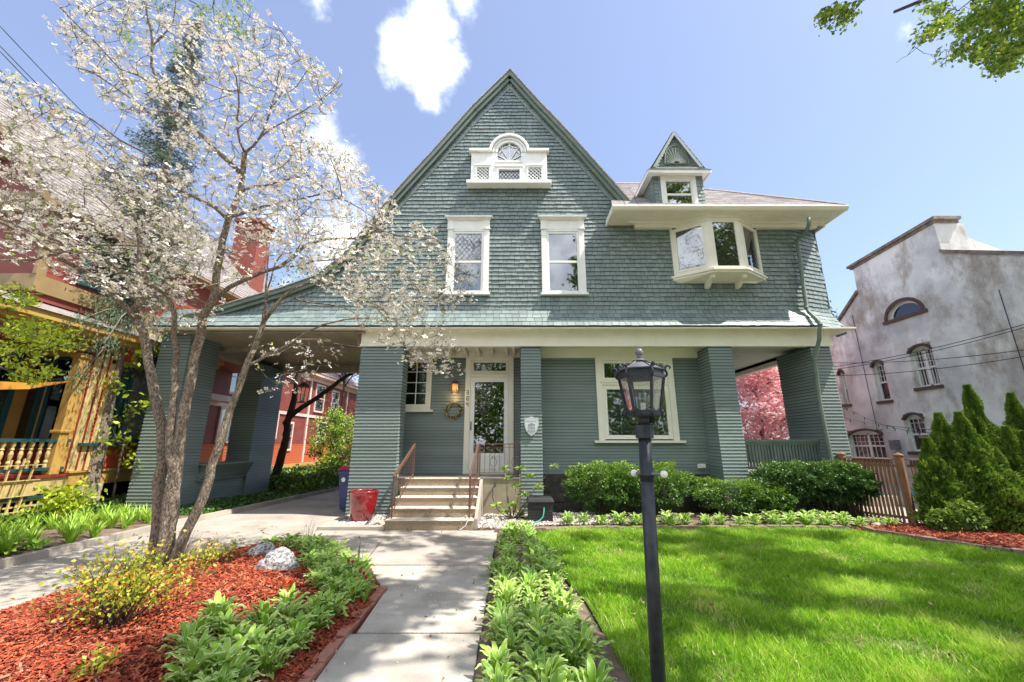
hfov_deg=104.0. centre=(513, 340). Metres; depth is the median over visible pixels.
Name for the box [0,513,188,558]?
planting bed
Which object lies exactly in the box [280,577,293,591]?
tulip
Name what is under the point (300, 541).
hosta
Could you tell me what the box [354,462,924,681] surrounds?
ground
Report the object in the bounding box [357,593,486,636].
walkway
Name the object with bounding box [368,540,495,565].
landing
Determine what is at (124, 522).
daylily
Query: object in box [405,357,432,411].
window
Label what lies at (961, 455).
arborvitae
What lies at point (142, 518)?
daylily
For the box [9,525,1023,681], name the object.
fallen leaves
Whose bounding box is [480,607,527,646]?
hosta
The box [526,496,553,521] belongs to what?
hose reel box
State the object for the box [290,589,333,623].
hosta
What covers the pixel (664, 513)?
hosta
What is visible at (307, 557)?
hosta
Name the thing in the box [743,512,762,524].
hosta
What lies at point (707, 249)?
bay window
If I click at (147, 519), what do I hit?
daylily
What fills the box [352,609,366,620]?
edging brick
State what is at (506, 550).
hosta
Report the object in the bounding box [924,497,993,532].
clipped shrub
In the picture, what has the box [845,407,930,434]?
string lights
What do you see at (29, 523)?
daylily
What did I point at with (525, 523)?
hosta
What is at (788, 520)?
hosta
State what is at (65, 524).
daylily
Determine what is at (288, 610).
hosta
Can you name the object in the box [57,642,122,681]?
golden shrub
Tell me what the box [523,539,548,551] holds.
hosta
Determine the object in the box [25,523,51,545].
daylily
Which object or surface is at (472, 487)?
stair railing
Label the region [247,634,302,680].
hosta
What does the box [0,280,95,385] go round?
lime maple
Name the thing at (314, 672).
edging brick
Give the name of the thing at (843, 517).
hosta
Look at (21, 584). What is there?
driveway
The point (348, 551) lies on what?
hosta
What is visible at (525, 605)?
hosta
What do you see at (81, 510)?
daylily
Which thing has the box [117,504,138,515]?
daylily
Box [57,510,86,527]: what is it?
daylily
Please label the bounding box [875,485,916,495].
pool water
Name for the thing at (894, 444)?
meter box
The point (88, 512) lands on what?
daylily
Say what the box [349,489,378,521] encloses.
garden pot
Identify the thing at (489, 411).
door
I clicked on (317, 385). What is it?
window
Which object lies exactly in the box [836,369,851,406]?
window
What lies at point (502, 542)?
hosta
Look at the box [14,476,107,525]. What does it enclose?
porch shrub
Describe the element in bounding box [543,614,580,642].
hosta
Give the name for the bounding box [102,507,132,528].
daylily
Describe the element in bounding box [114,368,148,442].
window
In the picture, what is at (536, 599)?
hosta
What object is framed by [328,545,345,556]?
hosta
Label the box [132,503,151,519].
daylily
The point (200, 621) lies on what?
hosta
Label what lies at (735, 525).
edging brick
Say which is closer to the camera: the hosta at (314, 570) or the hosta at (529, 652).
the hosta at (529, 652)
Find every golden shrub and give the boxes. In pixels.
[10,530,227,633]
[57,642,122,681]
[179,535,244,566]
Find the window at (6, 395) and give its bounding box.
[0,350,25,437]
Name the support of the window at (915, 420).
in the stucco building
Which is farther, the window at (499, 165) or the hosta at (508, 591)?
the window at (499, 165)
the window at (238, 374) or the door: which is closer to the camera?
the door
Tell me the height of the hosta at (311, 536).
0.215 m
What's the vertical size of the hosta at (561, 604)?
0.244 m
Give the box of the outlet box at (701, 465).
[697,464,705,467]
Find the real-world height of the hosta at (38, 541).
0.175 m
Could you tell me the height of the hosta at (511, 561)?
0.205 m
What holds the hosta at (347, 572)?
on the mulch bed at (356, 628)
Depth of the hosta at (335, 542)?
5.83 m
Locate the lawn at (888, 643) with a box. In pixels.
[539,535,1023,681]
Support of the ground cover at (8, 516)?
on the planting bed at (53, 534)
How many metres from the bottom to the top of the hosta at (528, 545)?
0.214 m
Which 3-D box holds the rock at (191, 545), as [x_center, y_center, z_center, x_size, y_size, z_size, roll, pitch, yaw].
[-4.404,3.003,5.714,0.778,0.349,0.462,1,-14,-6]
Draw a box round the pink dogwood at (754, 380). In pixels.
[735,366,789,439]
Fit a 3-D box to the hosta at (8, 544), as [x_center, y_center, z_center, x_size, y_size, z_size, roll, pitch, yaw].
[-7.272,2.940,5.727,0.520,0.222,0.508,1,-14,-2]
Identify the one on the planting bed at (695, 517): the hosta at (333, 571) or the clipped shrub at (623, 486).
the clipped shrub at (623, 486)
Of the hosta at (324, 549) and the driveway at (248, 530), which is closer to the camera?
the hosta at (324, 549)
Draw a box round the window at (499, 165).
[466,133,551,188]
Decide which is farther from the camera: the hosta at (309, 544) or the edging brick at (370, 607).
the hosta at (309, 544)
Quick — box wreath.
[445,401,462,419]
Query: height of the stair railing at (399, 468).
1.397 m
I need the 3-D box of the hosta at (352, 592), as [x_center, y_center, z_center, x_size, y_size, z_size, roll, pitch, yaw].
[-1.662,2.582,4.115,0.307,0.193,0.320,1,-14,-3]
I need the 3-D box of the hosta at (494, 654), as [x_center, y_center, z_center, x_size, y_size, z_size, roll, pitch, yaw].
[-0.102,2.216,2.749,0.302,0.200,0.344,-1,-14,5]
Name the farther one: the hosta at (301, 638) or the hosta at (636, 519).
the hosta at (636, 519)
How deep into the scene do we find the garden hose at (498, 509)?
8.71 m
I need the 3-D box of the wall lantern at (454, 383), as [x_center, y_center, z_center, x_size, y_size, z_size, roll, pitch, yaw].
[-1.550,1.214,10.593,0.200,0.360,0.250,0,-14,0]
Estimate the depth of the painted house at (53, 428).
8.95 m
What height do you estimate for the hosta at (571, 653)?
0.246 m
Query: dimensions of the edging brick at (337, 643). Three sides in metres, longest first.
0.192 x 0.110 x 0.090 m
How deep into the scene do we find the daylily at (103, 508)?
8.23 m
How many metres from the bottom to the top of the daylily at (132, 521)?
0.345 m
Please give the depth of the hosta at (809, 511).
8.12 m
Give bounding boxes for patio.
[863,505,922,522]
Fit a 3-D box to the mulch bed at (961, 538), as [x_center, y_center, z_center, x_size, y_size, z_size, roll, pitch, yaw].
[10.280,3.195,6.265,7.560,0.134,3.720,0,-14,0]
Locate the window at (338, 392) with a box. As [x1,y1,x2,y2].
[329,390,339,415]
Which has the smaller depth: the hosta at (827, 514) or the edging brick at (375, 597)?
the edging brick at (375, 597)
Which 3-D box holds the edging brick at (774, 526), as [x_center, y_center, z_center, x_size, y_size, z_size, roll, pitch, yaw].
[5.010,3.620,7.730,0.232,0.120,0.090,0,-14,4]
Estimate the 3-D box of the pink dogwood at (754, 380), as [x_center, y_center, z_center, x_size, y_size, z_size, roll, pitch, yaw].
[11.300,2.764,18.395,4.564,7.035,4.541,0,-14,0]
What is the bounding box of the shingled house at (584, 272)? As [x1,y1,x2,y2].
[124,68,859,516]
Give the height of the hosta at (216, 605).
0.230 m
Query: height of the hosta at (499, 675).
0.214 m
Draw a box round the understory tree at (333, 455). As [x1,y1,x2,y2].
[304,405,354,468]
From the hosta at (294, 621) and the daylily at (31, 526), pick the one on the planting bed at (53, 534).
the daylily at (31, 526)
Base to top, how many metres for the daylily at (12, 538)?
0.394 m
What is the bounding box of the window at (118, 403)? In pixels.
[108,366,130,441]
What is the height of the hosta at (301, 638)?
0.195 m
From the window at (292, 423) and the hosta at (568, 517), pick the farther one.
the window at (292, 423)
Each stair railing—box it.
[391,444,415,517]
[468,444,478,517]
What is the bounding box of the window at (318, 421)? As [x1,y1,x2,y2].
[315,421,326,442]
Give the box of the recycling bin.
[338,465,349,509]
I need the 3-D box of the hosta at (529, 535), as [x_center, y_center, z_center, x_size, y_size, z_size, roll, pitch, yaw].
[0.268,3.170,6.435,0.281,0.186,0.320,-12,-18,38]
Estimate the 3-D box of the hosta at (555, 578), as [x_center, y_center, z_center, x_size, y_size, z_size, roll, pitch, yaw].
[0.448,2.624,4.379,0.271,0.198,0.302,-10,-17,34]
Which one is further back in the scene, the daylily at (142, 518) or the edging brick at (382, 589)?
the daylily at (142, 518)
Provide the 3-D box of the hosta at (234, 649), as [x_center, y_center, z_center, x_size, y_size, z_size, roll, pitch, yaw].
[-1.923,2.148,2.654,0.372,0.247,0.423,0,-14,2]
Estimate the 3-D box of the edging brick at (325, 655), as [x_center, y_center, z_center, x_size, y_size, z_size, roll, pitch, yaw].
[-1.445,2.445,3.042,0.090,0.110,0.192,-2,-13,0]
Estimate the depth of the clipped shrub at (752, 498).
8.44 m
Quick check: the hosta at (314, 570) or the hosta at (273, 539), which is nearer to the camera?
the hosta at (314, 570)
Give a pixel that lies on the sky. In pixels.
(768, 104)
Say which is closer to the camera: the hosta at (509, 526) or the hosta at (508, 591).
the hosta at (508, 591)
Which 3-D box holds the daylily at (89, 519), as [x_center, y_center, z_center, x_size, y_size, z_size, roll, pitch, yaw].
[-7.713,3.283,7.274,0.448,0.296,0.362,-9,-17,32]
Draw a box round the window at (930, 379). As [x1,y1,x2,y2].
[906,344,943,390]
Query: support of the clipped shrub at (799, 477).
on the planting bed at (695, 517)
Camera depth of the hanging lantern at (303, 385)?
12.15 m
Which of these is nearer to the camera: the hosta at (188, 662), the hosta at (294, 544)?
the hosta at (188, 662)
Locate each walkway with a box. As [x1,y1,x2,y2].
[315,634,479,681]
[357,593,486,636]
[369,566,490,595]
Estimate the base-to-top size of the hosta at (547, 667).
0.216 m
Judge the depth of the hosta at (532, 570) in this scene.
4.38 m
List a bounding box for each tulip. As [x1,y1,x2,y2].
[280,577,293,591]
[358,575,371,603]
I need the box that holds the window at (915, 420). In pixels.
[901,412,927,454]
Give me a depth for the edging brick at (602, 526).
7.59 m
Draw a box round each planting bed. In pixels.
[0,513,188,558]
[474,533,630,681]
[479,512,866,530]
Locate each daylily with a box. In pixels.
[0,513,18,526]
[0,518,29,532]
[0,520,19,535]
[0,525,31,538]
[0,526,35,555]
[12,519,33,532]
[17,521,51,536]
[24,511,53,528]
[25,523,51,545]
[42,510,69,529]
[53,517,73,533]
[54,516,89,537]
[56,521,97,543]
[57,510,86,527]
[72,504,91,520]
[72,513,97,533]
[77,507,98,518]
[81,513,101,530]
[83,519,111,537]
[88,508,105,524]
[97,502,119,520]
[100,509,122,525]
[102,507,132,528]
[116,502,135,513]
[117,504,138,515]
[118,512,135,528]
[124,507,142,525]
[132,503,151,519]
[138,509,151,523]
[139,505,151,521]
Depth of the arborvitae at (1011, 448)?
7.38 m
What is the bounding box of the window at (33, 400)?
[10,357,53,447]
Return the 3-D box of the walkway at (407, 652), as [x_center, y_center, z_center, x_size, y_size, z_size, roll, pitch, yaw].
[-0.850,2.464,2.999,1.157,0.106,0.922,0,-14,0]
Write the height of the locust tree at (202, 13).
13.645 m
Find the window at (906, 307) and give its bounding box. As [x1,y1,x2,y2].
[882,296,927,324]
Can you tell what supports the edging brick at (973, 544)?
on the ground at (594, 620)
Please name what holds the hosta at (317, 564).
on the mulch bed at (356, 628)
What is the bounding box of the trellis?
[0,457,44,515]
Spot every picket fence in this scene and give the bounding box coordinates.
[836,451,918,523]
[904,459,924,522]
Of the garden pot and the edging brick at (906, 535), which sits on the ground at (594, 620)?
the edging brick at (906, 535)
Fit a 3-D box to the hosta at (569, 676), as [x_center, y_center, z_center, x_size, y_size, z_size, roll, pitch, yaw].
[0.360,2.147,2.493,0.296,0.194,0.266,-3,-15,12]
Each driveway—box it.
[0,554,144,609]
[64,519,333,553]
[212,499,345,518]
[301,490,338,498]
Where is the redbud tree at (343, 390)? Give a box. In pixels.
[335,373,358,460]
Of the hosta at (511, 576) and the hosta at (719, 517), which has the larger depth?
the hosta at (719, 517)
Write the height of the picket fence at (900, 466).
1.415 m
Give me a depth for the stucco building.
13.66 m
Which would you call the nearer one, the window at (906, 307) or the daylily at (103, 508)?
the daylily at (103, 508)
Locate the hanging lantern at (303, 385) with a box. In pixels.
[296,357,310,402]
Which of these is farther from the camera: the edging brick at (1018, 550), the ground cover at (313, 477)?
the ground cover at (313, 477)
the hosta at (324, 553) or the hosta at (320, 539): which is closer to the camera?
the hosta at (324, 553)
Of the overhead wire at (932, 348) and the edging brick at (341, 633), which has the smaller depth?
the edging brick at (341, 633)
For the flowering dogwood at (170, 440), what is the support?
on the mulch bed at (356, 628)
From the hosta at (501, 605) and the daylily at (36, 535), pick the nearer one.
the hosta at (501, 605)
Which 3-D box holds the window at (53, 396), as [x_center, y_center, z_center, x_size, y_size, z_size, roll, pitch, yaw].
[-10.120,1.330,8.861,0.520,2.000,0.070,0,-14,0]
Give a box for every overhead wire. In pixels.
[0,26,218,235]
[0,46,214,242]
[0,51,129,180]
[833,324,1023,366]
[834,327,1023,369]
[835,356,1023,375]
[862,350,1021,362]
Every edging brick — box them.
[298,678,311,681]
[302,663,323,681]
[312,648,334,667]
[326,637,343,652]
[335,625,352,640]
[350,618,360,630]
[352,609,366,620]
[360,602,374,611]
[368,593,381,603]
[374,586,386,596]
[532,527,544,533]
[594,525,606,528]
[607,526,619,529]
[680,525,693,529]
[729,524,742,527]
[765,524,778,527]
[792,524,804,528]
[829,525,844,528]
[862,526,876,533]
[877,529,894,536]
[895,532,914,539]
[915,535,936,541]
[936,539,959,544]
[960,541,985,549]
[985,545,1011,552]
[1010,548,1023,555]
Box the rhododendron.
[490,463,558,518]
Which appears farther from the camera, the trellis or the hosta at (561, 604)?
the trellis
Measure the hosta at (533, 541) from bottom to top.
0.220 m
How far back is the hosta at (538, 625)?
3.22 m
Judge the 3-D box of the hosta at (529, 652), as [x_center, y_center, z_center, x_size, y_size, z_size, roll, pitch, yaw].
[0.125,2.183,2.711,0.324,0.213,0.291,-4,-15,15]
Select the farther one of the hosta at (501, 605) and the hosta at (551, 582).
the hosta at (551, 582)
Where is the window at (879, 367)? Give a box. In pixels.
[869,360,893,403]
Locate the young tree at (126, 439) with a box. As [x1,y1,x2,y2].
[91,338,162,507]
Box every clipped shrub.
[560,460,694,515]
[682,475,724,513]
[691,477,798,516]
[748,458,882,517]
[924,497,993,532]
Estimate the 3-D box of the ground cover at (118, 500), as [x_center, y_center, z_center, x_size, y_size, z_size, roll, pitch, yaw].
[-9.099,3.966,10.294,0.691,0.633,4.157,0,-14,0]
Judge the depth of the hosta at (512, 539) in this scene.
6.26 m
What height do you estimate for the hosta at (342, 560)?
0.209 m
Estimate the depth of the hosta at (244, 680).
2.43 m
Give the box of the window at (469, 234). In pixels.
[444,216,492,295]
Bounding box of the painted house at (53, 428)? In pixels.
[0,93,357,515]
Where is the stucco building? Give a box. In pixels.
[829,216,1023,486]
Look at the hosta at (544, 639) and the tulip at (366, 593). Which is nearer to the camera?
the hosta at (544, 639)
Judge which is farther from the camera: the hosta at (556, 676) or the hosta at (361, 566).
the hosta at (361, 566)
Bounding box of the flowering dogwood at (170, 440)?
[0,0,477,566]
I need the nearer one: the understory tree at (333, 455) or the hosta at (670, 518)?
the hosta at (670, 518)
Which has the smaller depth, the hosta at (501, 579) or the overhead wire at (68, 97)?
the hosta at (501, 579)
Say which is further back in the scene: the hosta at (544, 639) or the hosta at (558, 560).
the hosta at (558, 560)
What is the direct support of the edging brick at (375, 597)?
on the ground at (594, 620)
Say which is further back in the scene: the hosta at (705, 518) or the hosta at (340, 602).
the hosta at (705, 518)
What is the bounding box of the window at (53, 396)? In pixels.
[32,357,72,447]
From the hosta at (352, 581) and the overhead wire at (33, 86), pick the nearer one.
the hosta at (352, 581)
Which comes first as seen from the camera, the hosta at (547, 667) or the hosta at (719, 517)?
the hosta at (547, 667)
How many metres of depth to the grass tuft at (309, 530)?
6.43 m
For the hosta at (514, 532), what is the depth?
6.33 m
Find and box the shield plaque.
[524,416,538,435]
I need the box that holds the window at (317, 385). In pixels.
[313,384,325,412]
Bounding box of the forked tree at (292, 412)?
[262,245,354,488]
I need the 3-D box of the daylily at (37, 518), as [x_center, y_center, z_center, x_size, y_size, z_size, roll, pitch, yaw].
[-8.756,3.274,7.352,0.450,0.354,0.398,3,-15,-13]
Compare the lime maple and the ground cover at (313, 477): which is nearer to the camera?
the lime maple
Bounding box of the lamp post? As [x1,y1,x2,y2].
[611,348,670,681]
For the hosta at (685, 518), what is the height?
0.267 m
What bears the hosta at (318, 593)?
on the mulch bed at (356, 628)
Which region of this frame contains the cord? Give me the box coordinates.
[460,516,500,534]
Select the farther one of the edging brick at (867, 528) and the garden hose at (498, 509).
the garden hose at (498, 509)
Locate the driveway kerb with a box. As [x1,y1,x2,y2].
[0,486,338,568]
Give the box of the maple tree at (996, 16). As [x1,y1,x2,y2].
[813,0,1023,81]
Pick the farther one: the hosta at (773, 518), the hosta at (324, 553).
the hosta at (773, 518)
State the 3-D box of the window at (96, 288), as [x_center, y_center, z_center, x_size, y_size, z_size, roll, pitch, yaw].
[-9.590,-1.702,9.515,0.060,1.200,1.200,0,-14,0]
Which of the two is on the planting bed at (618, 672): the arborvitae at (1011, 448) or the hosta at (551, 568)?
the hosta at (551, 568)
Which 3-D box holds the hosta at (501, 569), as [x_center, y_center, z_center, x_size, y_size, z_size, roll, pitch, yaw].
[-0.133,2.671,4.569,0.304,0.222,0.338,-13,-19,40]
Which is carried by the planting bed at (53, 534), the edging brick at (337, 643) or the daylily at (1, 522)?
the daylily at (1, 522)
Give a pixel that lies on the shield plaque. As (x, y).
(531, 424)
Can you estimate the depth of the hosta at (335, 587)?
4.11 m
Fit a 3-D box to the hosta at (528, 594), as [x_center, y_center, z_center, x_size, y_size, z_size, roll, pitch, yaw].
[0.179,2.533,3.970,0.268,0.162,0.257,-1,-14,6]
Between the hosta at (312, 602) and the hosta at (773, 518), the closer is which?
the hosta at (312, 602)
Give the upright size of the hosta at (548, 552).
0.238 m
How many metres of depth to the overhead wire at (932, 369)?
11.50 m
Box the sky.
[0,0,1023,439]
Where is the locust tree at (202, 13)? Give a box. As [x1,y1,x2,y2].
[109,0,260,62]
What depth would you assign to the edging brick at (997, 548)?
6.02 m
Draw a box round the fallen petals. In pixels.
[4,514,481,681]
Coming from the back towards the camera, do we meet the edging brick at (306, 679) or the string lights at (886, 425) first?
the string lights at (886, 425)
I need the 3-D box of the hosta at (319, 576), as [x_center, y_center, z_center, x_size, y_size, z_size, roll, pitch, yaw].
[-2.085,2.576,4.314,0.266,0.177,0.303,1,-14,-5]
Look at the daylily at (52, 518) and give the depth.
7.33 m
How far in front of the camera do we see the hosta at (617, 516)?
7.90 m
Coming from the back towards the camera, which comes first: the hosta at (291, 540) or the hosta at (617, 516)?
the hosta at (617, 516)
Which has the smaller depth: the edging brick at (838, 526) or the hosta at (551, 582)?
the hosta at (551, 582)
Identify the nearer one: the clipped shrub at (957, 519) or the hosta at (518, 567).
the hosta at (518, 567)
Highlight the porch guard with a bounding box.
[479,444,519,477]
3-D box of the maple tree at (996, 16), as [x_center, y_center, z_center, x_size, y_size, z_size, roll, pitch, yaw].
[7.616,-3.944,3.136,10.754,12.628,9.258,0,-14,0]
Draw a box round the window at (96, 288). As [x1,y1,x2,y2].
[76,234,134,301]
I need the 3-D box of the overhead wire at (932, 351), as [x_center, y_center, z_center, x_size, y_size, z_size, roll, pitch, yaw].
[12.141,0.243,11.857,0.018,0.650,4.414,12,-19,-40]
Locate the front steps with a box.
[384,478,482,530]
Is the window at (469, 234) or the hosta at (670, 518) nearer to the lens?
the hosta at (670, 518)
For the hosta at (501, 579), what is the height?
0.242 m
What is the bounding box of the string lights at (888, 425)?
[843,417,930,431]
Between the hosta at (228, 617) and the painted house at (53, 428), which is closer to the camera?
the hosta at (228, 617)
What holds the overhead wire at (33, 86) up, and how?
attached to the painted house at (53, 428)
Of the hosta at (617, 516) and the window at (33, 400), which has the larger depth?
the window at (33, 400)
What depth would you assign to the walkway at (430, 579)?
4.86 m
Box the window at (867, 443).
[847,429,889,462]
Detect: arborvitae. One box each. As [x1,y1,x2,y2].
[907,384,1023,534]
[998,391,1023,476]
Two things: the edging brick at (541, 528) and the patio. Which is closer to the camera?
the edging brick at (541, 528)
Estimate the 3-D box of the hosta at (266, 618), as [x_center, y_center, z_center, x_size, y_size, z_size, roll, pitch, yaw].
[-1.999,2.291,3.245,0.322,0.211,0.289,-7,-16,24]
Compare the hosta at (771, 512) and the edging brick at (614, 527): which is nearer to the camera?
the edging brick at (614, 527)
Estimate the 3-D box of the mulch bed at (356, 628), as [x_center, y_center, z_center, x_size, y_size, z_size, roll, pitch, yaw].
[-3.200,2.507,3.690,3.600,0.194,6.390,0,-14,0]
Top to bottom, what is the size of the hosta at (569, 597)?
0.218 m
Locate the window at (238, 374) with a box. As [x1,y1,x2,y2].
[229,373,239,393]
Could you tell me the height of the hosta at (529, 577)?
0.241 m
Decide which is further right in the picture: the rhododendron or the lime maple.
the rhododendron
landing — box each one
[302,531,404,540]
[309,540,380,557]
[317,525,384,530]
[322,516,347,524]
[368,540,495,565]
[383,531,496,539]
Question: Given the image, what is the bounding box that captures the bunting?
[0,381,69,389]
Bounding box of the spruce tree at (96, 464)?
[55,12,212,505]
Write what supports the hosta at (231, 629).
on the mulch bed at (356, 628)
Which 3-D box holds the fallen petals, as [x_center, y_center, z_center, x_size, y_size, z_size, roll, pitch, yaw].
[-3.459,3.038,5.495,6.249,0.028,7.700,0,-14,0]
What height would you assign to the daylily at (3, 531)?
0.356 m
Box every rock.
[182,537,230,560]
[246,542,275,554]
[255,546,299,571]
[374,521,384,524]
[871,522,884,526]
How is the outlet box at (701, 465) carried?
attached to the shingled house at (584, 272)
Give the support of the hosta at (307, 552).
on the mulch bed at (356, 628)
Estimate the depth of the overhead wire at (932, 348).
11.70 m
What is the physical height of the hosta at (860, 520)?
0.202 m
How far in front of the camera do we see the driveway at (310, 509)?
9.64 m
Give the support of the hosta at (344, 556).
on the mulch bed at (356, 628)
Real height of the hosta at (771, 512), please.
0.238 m
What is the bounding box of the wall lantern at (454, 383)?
[451,380,458,393]
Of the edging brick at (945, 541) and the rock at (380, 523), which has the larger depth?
the rock at (380, 523)
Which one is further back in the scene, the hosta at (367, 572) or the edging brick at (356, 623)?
the hosta at (367, 572)
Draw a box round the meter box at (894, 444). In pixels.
[888,440,900,452]
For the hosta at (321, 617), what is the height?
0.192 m
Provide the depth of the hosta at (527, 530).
6.70 m
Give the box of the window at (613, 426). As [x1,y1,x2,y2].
[594,358,686,442]
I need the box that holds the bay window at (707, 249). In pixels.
[669,214,767,288]
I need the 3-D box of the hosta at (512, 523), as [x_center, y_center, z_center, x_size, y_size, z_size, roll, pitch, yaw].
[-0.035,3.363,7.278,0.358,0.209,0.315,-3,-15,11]
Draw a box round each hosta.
[0,537,27,554]
[19,536,56,549]
[157,622,213,659]
[159,644,227,681]
[171,627,226,668]
[172,613,219,638]
[181,633,252,678]
[193,647,265,681]
[193,661,244,681]
[194,591,246,627]
[207,607,248,637]
[207,619,257,647]
[228,674,261,681]
[231,621,276,663]
[241,599,290,626]
[243,623,291,663]
[245,608,286,634]
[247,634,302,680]
[259,535,278,543]
[268,582,310,613]
[272,609,316,643]
[273,619,315,653]
[276,532,301,546]
[276,599,308,626]
[285,535,302,547]
[288,538,307,549]
[290,535,312,550]
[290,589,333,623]
[296,548,324,567]
[297,540,315,552]
[297,541,323,553]
[298,545,322,559]
[303,552,325,569]
[303,565,322,582]
[303,604,335,634]
[305,533,321,541]
[305,568,330,588]
[305,589,338,609]
[307,536,325,547]
[308,547,328,561]
[309,562,327,572]
[313,538,333,547]
[313,561,332,572]
[314,546,335,559]
[314,590,351,618]
[318,549,338,562]
[319,580,345,596]
[320,556,340,564]
[320,574,350,591]
[321,563,347,580]
[323,543,343,549]
[324,539,349,555]
[326,557,355,575]
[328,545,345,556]
[333,566,362,585]
[335,578,367,601]
[337,547,356,558]
[338,553,360,560]
[340,576,358,594]
[346,563,368,573]
[350,553,376,569]
[350,568,377,585]
[354,575,378,591]
[364,569,374,583]
[472,666,523,681]
[475,638,518,677]
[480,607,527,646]
[481,556,507,575]
[481,659,518,681]
[483,597,516,624]
[484,571,516,593]
[486,576,522,603]
[488,580,525,611]
[489,564,512,584]
[491,624,530,663]
[493,537,510,552]
[493,570,519,585]
[494,606,523,635]
[497,529,509,539]
[497,543,516,556]
[497,552,514,562]
[498,543,520,559]
[499,524,519,531]
[499,555,521,575]
[503,528,525,541]
[504,558,530,580]
[505,519,519,529]
[505,533,521,544]
[505,541,519,551]
[511,640,548,681]
[512,570,544,597]
[513,597,548,621]
[513,645,572,681]
[515,520,533,534]
[516,599,556,633]
[517,564,549,587]
[518,524,536,536]
[519,585,543,602]
[520,540,541,557]
[521,545,547,566]
[521,668,573,681]
[522,527,535,539]
[522,531,536,538]
[522,535,541,549]
[522,590,546,609]
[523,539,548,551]
[523,615,548,643]
[523,623,570,656]
[528,553,554,571]
[534,545,557,560]
[534,558,562,581]
[537,557,567,580]
[541,579,567,598]
[542,571,566,587]
[542,594,584,620]
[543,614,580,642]
[544,581,568,603]
[545,629,599,672]
[549,661,584,681]
[553,586,584,613]
[559,511,576,524]
[561,622,614,665]
[563,610,597,633]
[564,652,616,681]
[576,512,589,523]
[593,514,610,524]
[609,510,629,524]
[625,512,642,525]
[657,509,675,521]
[661,512,680,525]
[676,512,694,524]
[699,513,714,524]
[711,512,729,524]
[731,515,750,524]
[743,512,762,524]
[758,509,778,520]
[762,512,785,524]
[780,510,800,522]
[781,514,798,524]
[794,511,819,525]
[798,509,819,521]
[816,510,837,520]
[816,514,835,525]
[831,511,853,525]
[849,516,867,526]
[868,516,886,524]
[883,518,899,524]
[884,516,899,523]
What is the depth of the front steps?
8.11 m
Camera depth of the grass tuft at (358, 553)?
5.17 m
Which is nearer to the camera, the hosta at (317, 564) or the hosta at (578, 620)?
the hosta at (578, 620)
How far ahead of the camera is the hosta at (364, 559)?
4.99 m
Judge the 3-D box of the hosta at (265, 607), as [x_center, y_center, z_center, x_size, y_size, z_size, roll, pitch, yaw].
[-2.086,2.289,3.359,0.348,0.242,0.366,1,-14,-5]
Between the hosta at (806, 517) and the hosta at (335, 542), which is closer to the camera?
the hosta at (335, 542)
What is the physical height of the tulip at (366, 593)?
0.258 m
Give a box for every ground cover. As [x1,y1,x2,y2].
[0,507,94,528]
[77,492,127,516]
[180,488,317,515]
[268,460,350,489]
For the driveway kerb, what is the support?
on the ground at (594, 620)
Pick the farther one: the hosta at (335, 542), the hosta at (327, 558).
the hosta at (335, 542)
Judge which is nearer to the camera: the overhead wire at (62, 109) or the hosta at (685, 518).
the hosta at (685, 518)
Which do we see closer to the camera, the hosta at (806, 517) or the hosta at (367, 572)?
the hosta at (367, 572)
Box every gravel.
[332,514,389,524]
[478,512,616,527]
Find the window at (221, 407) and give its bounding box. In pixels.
[213,406,232,442]
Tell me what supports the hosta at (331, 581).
on the mulch bed at (356, 628)
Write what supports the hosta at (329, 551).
on the mulch bed at (356, 628)
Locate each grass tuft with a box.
[300,521,317,538]
[351,538,369,559]
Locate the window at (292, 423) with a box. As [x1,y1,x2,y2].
[281,422,293,450]
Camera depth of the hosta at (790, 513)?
8.05 m
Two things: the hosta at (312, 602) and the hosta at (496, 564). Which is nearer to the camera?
the hosta at (312, 602)
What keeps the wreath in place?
attached to the shingled house at (584, 272)
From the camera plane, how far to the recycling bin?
9.66 m
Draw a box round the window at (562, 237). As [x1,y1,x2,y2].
[538,216,588,295]
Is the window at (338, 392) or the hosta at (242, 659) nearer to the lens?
the hosta at (242, 659)
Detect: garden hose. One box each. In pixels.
[492,487,527,517]
[530,508,544,525]
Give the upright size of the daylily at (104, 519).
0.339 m
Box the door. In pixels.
[463,357,513,473]

